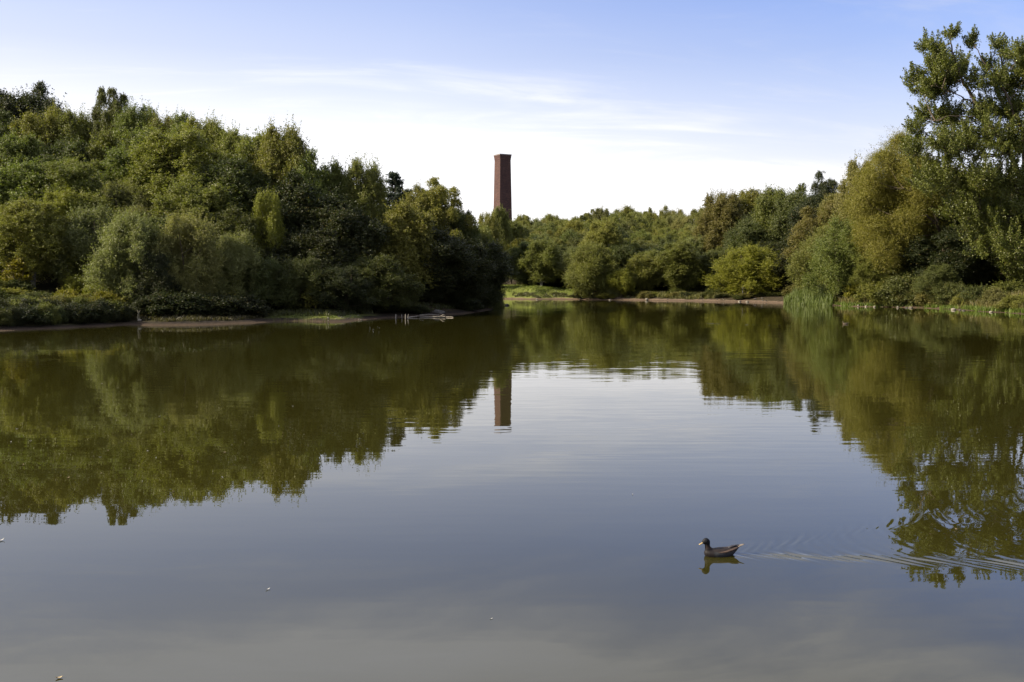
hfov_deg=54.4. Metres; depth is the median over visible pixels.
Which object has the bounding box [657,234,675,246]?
birch tree
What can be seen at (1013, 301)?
shrub
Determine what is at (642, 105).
sky
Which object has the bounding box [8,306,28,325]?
shrub
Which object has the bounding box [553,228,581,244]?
birch tree
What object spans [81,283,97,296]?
shrub
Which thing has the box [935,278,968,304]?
shrub
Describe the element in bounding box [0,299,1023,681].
water
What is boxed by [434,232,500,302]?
broadleaf tree
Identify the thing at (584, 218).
birch tree
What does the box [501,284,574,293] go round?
meadow grass
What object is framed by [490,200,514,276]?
birch tree
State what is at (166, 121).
birch tree
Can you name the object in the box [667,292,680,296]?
shrub
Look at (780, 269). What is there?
broadleaf tree
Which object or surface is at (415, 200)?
birch tree
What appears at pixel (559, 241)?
birch tree
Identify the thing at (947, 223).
broadleaf tree
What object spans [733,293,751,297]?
shrub
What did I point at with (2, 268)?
birch tree
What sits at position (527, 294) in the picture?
mound edge herbs
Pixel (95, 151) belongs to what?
broadleaf tree
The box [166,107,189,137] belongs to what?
broadleaf tree
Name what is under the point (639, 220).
birch tree
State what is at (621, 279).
broadleaf tree
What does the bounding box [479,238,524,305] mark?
broadleaf tree
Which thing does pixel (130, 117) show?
birch tree
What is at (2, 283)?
shrub
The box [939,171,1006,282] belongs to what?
broadleaf tree
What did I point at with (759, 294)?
shrub
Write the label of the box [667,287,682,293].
shrub
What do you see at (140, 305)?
shrub
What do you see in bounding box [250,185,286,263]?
birch tree
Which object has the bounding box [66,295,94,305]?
shrub
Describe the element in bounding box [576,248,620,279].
birch tree
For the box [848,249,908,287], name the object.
birch tree
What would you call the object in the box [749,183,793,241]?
broadleaf tree
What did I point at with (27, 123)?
birch tree
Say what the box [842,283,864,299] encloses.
shrub
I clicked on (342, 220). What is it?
broadleaf tree
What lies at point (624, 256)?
birch tree
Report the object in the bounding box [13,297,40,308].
shrub
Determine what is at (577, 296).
shrub
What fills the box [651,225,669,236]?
birch tree
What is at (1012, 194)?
broadleaf tree
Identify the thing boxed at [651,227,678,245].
birch tree
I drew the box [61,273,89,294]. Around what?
shrub
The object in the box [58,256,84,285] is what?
young tree
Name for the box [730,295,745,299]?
shrub
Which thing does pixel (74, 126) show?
birch tree
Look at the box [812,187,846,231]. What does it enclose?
birch tree
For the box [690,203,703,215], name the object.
birch tree
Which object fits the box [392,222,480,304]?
broadleaf tree
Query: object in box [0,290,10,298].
shrub
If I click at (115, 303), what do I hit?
shrub
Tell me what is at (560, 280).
broadleaf tree
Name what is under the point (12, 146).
birch tree
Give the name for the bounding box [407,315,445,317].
driftwood
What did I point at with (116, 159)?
birch tree
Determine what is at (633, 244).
birch tree
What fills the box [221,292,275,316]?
shrub
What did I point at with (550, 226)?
birch tree
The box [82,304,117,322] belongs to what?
shrub
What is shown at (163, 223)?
birch tree
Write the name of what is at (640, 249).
birch tree
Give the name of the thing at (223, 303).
shrub
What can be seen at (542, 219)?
broadleaf tree
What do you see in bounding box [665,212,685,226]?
birch tree
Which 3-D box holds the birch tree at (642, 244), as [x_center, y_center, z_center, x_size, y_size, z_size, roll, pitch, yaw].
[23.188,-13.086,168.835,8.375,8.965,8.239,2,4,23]
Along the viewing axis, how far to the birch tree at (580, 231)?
185.71 m
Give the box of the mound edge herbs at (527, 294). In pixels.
[512,291,596,297]
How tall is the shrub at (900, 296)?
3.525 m
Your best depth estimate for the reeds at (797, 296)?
122.94 m
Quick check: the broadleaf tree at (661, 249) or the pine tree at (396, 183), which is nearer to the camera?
the pine tree at (396, 183)
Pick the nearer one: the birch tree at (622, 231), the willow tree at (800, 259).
the willow tree at (800, 259)
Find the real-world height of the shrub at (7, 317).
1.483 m
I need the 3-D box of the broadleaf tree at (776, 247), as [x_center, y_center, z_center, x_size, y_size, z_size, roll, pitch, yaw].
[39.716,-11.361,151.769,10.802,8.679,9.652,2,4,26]
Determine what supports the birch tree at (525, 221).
on the ground at (44, 285)
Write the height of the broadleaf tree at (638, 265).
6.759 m
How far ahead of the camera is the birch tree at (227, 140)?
95.94 m
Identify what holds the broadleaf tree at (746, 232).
on the ground at (44, 285)
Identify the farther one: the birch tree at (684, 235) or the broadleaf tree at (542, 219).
the broadleaf tree at (542, 219)
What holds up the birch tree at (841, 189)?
on the ground at (44, 285)
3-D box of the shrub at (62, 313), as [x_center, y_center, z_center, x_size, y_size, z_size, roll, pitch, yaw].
[-29.503,-1.660,64.520,1.601,1.564,1.506,-3,5,-40]
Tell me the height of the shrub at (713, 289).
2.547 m
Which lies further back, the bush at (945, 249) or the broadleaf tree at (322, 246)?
the bush at (945, 249)
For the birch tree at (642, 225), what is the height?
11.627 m
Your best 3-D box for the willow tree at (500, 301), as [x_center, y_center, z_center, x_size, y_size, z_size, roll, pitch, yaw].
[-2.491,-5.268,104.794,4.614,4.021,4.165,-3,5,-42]
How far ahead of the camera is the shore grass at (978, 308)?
104.20 m
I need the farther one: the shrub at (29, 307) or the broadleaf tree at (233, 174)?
the broadleaf tree at (233, 174)
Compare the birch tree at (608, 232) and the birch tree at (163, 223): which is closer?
the birch tree at (163, 223)
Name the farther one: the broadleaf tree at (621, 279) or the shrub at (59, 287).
the broadleaf tree at (621, 279)
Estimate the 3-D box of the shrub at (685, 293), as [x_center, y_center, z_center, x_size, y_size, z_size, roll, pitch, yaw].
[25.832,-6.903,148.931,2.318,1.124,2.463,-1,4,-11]
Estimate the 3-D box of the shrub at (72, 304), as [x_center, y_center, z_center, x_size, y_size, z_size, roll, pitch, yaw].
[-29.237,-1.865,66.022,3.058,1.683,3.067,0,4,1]
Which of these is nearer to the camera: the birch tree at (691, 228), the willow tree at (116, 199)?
the willow tree at (116, 199)
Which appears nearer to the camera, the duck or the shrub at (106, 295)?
the duck
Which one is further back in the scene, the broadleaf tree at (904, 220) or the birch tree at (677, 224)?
the birch tree at (677, 224)
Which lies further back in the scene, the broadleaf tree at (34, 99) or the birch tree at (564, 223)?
the birch tree at (564, 223)
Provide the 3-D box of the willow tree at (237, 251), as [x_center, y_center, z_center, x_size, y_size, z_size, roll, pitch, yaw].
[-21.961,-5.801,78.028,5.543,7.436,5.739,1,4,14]
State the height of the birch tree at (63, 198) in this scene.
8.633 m
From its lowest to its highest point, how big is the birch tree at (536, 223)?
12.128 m
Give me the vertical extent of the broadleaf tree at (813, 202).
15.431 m
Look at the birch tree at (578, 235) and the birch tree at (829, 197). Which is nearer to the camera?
the birch tree at (829, 197)
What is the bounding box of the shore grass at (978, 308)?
[833,300,1023,312]
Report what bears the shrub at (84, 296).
on the ground at (44, 285)
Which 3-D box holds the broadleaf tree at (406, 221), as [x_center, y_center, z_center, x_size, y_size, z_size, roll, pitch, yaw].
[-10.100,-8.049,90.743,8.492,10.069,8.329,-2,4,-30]
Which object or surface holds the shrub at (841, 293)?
on the ground at (44, 285)
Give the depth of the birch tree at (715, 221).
167.04 m
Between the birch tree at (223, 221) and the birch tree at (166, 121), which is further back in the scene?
the birch tree at (166, 121)
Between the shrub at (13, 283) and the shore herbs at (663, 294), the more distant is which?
the shore herbs at (663, 294)
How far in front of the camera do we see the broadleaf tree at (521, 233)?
174.11 m
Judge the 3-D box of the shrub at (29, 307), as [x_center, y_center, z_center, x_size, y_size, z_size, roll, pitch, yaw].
[-30.537,-1.675,63.699,2.448,1.511,2.303,1,4,15]
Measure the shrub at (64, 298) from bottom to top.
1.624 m
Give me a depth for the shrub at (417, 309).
85.29 m
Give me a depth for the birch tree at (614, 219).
226.27 m
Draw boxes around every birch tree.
[0,108,17,141]
[0,125,47,202]
[0,193,81,288]
[0,233,14,276]
[8,98,65,151]
[22,154,110,202]
[23,129,98,168]
[36,95,73,123]
[39,103,96,149]
[43,184,83,272]
[48,187,129,260]
[54,151,118,188]
[88,86,130,147]
[94,140,166,211]
[110,122,232,211]
[111,96,161,141]
[123,211,215,284]
[144,107,175,133]
[147,171,247,271]
[172,106,226,158]
[205,119,243,161]
[208,202,278,269]
[249,114,315,193]
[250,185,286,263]
[340,150,393,240]
[398,179,434,229]
[416,176,478,238]
[445,207,486,253]
[477,220,495,243]
[478,208,505,251]
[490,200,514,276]
[504,236,538,284]
[515,212,526,220]
[515,215,533,228]
[516,238,563,285]
[529,230,555,238]
[530,218,545,230]
[531,232,552,242]
[537,220,556,235]
[545,213,560,222]
[545,218,562,227]
[553,228,574,238]
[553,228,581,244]
[553,239,567,285]
[555,244,580,288]
[561,214,579,226]
[562,217,587,232]
[568,228,584,238]
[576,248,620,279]
[577,214,625,249]
[578,228,590,235]
[579,214,592,222]
[582,208,593,217]
[590,205,610,220]
[604,243,643,285]
[609,208,618,215]
[611,212,626,223]
[617,204,634,216]
[617,215,643,230]
[617,225,632,241]
[621,241,647,252]
[623,210,653,223]
[624,238,636,243]
[625,228,635,238]
[626,226,639,234]
[629,215,651,228]
[629,227,652,241]
[631,236,655,244]
[634,213,652,226]
[636,238,662,285]
[636,245,661,290]
[637,248,663,289]
[640,223,651,232]
[648,216,670,233]
[649,213,658,221]
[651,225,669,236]
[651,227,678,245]
[651,237,708,290]
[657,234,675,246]
[659,203,672,220]
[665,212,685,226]
[670,208,684,216]
[670,214,693,231]
[674,231,696,242]
[677,226,696,236]
[682,222,695,231]
[684,231,708,253]
[688,212,701,225]
[690,185,748,252]
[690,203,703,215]
[780,200,835,283]
[809,170,838,201]
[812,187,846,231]
[829,150,868,280]
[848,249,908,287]
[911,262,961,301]
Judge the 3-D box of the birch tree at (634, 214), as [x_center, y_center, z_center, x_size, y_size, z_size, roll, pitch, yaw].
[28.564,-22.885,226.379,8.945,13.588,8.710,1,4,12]
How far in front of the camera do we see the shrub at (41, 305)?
63.64 m
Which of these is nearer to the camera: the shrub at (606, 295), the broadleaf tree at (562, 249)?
the shrub at (606, 295)
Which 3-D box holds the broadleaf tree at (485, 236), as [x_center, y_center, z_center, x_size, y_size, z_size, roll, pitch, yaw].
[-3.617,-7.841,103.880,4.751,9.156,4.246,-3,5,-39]
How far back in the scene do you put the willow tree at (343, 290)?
78.94 m
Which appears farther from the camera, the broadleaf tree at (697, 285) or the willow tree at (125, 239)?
the broadleaf tree at (697, 285)
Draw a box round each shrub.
[0,279,15,288]
[0,285,34,297]
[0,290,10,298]
[0,297,8,308]
[0,307,13,326]
[3,277,37,292]
[4,294,22,303]
[4,305,23,325]
[5,296,32,308]
[6,306,48,324]
[8,295,43,306]
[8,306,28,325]
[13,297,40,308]
[20,291,51,298]
[23,304,46,321]
[28,306,54,323]
[33,290,53,296]
[34,300,62,324]
[38,295,68,304]
[40,297,61,306]
[49,292,73,302]
[49,303,68,323]
[53,286,82,296]
[54,277,85,289]
[54,301,92,322]
[57,303,72,323]
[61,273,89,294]
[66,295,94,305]
[68,305,92,323]
[73,301,99,323]
[78,292,93,302]
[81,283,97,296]
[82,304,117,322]
[87,296,117,321]
[89,288,127,303]
[100,297,130,321]
[113,302,132,321]
[128,294,175,318]
[134,288,192,316]
[162,290,217,314]
[189,291,254,316]
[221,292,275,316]
[403,305,431,313]
[570,290,584,298]
[596,292,616,298]
[606,286,619,296]
[637,291,653,298]
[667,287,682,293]
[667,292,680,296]
[677,292,690,296]
[685,288,699,291]
[698,291,717,296]
[705,285,727,292]
[713,293,731,297]
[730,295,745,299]
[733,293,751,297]
[754,292,766,296]
[781,284,801,295]
[825,284,848,301]
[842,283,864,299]
[851,280,891,304]
[873,270,920,305]
[876,294,904,305]
[895,281,927,305]
[913,285,942,306]
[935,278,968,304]
[949,292,970,306]
[956,284,986,304]
[976,286,1012,306]
[981,278,1023,295]
[991,293,1023,308]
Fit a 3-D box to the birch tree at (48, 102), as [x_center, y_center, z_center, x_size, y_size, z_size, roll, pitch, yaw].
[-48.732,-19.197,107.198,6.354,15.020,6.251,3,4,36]
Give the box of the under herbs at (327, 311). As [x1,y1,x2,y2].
[242,300,462,316]
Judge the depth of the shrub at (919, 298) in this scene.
108.36 m
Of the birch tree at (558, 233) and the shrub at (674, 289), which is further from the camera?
the birch tree at (558, 233)
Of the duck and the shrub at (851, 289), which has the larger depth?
the shrub at (851, 289)
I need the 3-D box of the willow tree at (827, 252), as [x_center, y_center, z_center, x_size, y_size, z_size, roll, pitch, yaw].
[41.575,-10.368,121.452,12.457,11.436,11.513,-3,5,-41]
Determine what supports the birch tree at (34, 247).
on the ground at (44, 285)
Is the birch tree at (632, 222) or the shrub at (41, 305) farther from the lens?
the birch tree at (632, 222)
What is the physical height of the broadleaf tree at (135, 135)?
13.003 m
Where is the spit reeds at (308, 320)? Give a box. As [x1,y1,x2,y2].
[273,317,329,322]
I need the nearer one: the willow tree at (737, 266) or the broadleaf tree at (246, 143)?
the broadleaf tree at (246, 143)
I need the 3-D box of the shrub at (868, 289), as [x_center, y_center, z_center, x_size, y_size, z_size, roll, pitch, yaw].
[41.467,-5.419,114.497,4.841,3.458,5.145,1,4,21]
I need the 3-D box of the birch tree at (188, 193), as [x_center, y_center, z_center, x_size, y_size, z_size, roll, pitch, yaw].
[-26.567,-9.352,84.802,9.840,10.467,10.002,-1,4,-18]
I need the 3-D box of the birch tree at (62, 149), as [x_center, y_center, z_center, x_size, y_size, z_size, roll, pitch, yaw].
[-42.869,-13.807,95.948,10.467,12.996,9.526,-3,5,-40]
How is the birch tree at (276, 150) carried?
on the ground at (44, 285)
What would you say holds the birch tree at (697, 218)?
on the ground at (44, 285)
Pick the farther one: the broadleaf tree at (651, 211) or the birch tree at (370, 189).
the broadleaf tree at (651, 211)
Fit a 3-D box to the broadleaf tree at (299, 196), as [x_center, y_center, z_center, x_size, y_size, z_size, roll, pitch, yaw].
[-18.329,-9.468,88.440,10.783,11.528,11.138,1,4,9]
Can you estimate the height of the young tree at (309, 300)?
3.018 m
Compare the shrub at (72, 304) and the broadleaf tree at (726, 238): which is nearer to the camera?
the shrub at (72, 304)
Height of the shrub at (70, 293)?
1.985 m
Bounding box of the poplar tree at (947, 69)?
[898,21,1023,283]
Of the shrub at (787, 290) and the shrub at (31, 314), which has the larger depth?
the shrub at (787, 290)
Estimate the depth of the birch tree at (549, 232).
184.14 m
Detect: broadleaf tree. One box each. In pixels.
[0,86,24,126]
[0,154,47,207]
[4,80,66,123]
[80,125,128,167]
[105,118,173,175]
[165,152,279,228]
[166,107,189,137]
[223,124,280,195]
[246,168,362,255]
[260,224,358,306]
[277,146,344,232]
[292,193,394,266]
[321,153,353,204]
[370,196,444,298]
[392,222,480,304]
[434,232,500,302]
[468,222,492,281]
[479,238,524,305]
[503,218,529,283]
[507,240,538,284]
[536,244,566,286]
[538,211,550,221]
[549,251,571,288]
[564,234,585,247]
[606,267,637,296]
[622,252,667,289]
[648,207,661,218]
[658,241,674,287]
[666,251,709,289]
[693,247,727,288]
[706,186,765,240]
[721,218,777,284]
[722,211,755,248]
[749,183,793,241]
[755,239,801,290]
[764,248,806,289]
[766,181,812,244]
[781,192,827,249]
[853,172,945,277]
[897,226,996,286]
[919,171,990,282]
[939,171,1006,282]
[951,198,1023,283]
[997,183,1017,202]
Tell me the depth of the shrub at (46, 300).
67.21 m
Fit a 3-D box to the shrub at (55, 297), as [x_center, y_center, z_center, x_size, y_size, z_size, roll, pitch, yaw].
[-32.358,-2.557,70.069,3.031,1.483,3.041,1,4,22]
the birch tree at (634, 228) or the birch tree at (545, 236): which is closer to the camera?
the birch tree at (545, 236)
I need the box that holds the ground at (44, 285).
[0,265,1023,330]
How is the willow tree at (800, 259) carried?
on the ground at (44, 285)
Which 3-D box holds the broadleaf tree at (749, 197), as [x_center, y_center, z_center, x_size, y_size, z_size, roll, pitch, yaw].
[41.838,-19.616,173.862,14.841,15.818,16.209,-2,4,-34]
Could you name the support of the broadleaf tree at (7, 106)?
on the ground at (44, 285)
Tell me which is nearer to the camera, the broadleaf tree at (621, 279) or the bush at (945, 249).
the bush at (945, 249)
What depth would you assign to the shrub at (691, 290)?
154.16 m
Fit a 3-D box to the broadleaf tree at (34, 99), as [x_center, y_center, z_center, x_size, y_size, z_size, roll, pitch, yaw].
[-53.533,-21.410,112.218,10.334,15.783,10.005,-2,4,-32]
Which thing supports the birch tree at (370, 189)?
on the ground at (44, 285)
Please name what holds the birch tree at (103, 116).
on the ground at (44, 285)
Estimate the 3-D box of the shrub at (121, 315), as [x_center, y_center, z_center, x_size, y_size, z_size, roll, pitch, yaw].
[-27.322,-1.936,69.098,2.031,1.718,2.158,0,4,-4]
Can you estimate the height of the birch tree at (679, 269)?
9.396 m
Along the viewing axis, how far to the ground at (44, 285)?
81.04 m
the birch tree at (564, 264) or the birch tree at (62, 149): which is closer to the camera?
the birch tree at (62, 149)
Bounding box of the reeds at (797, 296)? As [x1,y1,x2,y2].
[783,278,832,305]
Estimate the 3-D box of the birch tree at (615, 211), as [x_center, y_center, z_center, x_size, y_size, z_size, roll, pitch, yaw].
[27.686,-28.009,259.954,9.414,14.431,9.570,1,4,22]
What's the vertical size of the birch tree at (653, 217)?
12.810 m
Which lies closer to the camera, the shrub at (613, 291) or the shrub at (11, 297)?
the shrub at (11, 297)
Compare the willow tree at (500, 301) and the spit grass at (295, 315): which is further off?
the willow tree at (500, 301)
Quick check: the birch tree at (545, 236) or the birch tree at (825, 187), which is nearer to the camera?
the birch tree at (825, 187)
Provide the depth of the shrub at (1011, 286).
99.99 m
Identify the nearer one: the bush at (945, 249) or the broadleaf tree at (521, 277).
the bush at (945, 249)
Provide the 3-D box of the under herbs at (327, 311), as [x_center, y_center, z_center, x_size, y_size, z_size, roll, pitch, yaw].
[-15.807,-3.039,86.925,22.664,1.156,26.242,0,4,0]
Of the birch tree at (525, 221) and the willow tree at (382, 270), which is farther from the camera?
the birch tree at (525, 221)
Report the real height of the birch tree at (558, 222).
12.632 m
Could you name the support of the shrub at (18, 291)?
on the ground at (44, 285)
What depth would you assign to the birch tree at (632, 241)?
174.25 m
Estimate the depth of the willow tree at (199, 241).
74.97 m
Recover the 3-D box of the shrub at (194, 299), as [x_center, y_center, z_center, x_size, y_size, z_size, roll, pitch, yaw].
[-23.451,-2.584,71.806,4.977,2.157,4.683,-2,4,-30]
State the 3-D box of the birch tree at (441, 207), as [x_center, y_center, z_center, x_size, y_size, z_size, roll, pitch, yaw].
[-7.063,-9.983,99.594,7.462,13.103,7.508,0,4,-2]
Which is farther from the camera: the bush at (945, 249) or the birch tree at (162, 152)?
the bush at (945, 249)
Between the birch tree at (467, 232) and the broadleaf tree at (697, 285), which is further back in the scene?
the broadleaf tree at (697, 285)
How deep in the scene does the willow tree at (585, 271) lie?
153.84 m
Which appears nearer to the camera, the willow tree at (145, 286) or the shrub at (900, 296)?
the willow tree at (145, 286)
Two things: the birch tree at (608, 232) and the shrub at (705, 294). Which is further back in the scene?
the birch tree at (608, 232)
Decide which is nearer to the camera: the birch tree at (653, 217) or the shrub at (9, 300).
the shrub at (9, 300)
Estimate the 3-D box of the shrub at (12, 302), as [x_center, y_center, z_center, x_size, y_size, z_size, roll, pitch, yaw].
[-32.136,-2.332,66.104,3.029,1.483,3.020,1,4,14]
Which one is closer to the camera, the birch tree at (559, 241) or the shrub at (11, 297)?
the shrub at (11, 297)
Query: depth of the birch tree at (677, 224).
201.88 m
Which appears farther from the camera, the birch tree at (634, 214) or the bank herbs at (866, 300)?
the birch tree at (634, 214)
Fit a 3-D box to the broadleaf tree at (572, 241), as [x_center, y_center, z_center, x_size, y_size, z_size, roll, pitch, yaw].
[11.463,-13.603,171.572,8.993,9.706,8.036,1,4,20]
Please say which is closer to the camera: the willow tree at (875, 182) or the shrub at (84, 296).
the shrub at (84, 296)
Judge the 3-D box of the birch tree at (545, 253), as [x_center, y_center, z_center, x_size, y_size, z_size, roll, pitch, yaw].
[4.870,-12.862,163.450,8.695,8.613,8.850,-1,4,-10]
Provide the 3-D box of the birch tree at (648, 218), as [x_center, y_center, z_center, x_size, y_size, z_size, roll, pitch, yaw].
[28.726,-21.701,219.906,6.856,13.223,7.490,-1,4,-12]
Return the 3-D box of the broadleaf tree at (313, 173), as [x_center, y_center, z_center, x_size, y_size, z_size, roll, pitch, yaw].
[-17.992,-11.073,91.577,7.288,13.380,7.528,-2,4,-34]
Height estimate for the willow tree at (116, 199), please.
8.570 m
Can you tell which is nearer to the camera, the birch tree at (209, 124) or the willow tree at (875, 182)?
the birch tree at (209, 124)
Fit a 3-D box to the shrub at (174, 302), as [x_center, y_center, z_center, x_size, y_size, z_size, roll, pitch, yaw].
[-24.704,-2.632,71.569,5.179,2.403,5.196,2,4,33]
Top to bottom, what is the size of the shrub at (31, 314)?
1.476 m
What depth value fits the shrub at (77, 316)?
65.25 m
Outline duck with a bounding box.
[699,538,743,556]
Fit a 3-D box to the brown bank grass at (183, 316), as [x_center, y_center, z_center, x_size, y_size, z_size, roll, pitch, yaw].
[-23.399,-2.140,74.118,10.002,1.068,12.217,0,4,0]
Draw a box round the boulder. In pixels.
[432,309,444,313]
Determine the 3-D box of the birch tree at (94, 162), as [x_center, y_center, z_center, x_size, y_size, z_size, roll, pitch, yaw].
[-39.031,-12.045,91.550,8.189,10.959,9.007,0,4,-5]
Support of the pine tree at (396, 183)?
on the ground at (44, 285)
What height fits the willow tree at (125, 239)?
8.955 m
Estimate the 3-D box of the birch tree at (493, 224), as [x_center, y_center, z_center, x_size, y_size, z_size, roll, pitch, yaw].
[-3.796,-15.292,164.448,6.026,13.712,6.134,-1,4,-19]
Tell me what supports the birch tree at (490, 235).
on the ground at (44, 285)
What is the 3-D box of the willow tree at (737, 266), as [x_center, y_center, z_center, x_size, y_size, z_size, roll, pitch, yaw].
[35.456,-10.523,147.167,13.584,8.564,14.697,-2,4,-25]
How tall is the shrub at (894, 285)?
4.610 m
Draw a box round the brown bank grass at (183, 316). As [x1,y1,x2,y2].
[133,311,267,321]
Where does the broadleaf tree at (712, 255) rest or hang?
on the ground at (44, 285)
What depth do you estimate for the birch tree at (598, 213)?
254.65 m
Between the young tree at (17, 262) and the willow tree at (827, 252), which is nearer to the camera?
the young tree at (17, 262)
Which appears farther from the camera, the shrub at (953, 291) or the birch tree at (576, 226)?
the birch tree at (576, 226)
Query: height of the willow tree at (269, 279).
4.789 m
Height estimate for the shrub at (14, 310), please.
1.698 m
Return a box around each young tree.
[1,255,33,282]
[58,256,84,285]
[299,281,329,309]
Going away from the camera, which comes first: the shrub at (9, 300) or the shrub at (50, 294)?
the shrub at (9, 300)
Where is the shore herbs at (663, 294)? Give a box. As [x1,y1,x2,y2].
[587,288,753,298]
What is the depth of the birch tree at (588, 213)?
257.17 m
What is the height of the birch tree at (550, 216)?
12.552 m
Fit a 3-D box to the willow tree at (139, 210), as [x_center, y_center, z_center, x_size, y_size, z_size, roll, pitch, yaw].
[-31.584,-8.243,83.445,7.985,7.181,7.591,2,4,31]
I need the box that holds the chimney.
[494,154,511,220]
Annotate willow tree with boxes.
[41,197,120,284]
[75,193,180,305]
[91,171,157,218]
[115,200,154,220]
[130,243,186,303]
[147,194,228,294]
[200,219,263,299]
[230,253,297,310]
[266,250,331,310]
[298,262,377,311]
[333,251,426,310]
[482,283,506,308]
[561,232,621,297]
[700,242,784,296]
[782,220,862,289]
[800,209,884,298]
[838,126,954,280]
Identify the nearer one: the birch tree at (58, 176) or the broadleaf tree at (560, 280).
the birch tree at (58, 176)
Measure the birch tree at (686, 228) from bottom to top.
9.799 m
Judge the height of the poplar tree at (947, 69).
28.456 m
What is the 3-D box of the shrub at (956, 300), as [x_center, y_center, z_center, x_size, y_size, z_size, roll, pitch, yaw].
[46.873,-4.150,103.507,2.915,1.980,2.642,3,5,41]
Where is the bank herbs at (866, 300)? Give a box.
[833,290,1023,311]
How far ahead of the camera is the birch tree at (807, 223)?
133.21 m
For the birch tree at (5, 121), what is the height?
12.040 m
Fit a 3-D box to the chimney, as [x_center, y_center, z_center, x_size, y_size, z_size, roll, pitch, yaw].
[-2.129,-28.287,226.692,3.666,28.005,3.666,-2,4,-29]
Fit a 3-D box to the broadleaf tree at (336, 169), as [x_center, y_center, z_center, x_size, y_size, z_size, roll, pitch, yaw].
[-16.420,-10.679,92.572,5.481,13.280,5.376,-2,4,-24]
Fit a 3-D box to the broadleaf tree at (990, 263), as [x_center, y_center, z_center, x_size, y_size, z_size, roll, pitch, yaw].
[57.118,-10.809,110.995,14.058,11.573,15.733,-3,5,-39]
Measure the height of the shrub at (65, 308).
1.660 m
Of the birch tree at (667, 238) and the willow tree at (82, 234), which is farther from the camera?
the birch tree at (667, 238)
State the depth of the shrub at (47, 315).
63.23 m
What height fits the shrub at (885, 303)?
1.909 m
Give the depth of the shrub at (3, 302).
64.87 m
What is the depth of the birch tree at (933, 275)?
106.78 m
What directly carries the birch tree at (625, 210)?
on the ground at (44, 285)
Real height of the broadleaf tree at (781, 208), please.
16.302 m
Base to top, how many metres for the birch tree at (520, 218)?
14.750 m
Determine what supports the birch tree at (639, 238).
on the ground at (44, 285)
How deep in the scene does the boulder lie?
87.21 m
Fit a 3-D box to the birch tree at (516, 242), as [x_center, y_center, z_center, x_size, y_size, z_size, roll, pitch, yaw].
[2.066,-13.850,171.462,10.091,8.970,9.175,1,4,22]
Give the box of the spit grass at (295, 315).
[265,307,336,317]
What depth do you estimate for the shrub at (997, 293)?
96.60 m
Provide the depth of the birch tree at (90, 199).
82.19 m
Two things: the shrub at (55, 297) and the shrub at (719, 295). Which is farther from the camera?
the shrub at (719, 295)
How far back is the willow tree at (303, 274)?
78.62 m
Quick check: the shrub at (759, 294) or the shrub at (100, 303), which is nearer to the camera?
the shrub at (100, 303)
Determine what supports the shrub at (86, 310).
on the ground at (44, 285)
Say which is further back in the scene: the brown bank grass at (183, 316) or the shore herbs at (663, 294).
the shore herbs at (663, 294)
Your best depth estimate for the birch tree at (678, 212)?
242.56 m
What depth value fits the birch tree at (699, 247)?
166.88 m
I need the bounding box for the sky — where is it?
[0,0,1023,222]
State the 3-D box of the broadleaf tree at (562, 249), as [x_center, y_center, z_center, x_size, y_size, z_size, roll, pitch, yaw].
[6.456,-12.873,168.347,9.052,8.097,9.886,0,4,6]
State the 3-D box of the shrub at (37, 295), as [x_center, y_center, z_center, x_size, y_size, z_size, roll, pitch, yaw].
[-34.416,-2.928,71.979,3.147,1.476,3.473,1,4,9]
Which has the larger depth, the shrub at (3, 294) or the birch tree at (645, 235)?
the birch tree at (645, 235)
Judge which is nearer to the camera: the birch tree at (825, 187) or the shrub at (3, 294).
the shrub at (3, 294)
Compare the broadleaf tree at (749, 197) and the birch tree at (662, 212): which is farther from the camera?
the birch tree at (662, 212)
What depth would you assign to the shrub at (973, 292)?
102.36 m
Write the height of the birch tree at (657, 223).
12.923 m
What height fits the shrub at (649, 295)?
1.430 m
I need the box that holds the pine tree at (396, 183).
[385,170,408,212]
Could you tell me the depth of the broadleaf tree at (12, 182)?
85.63 m
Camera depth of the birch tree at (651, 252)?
159.34 m

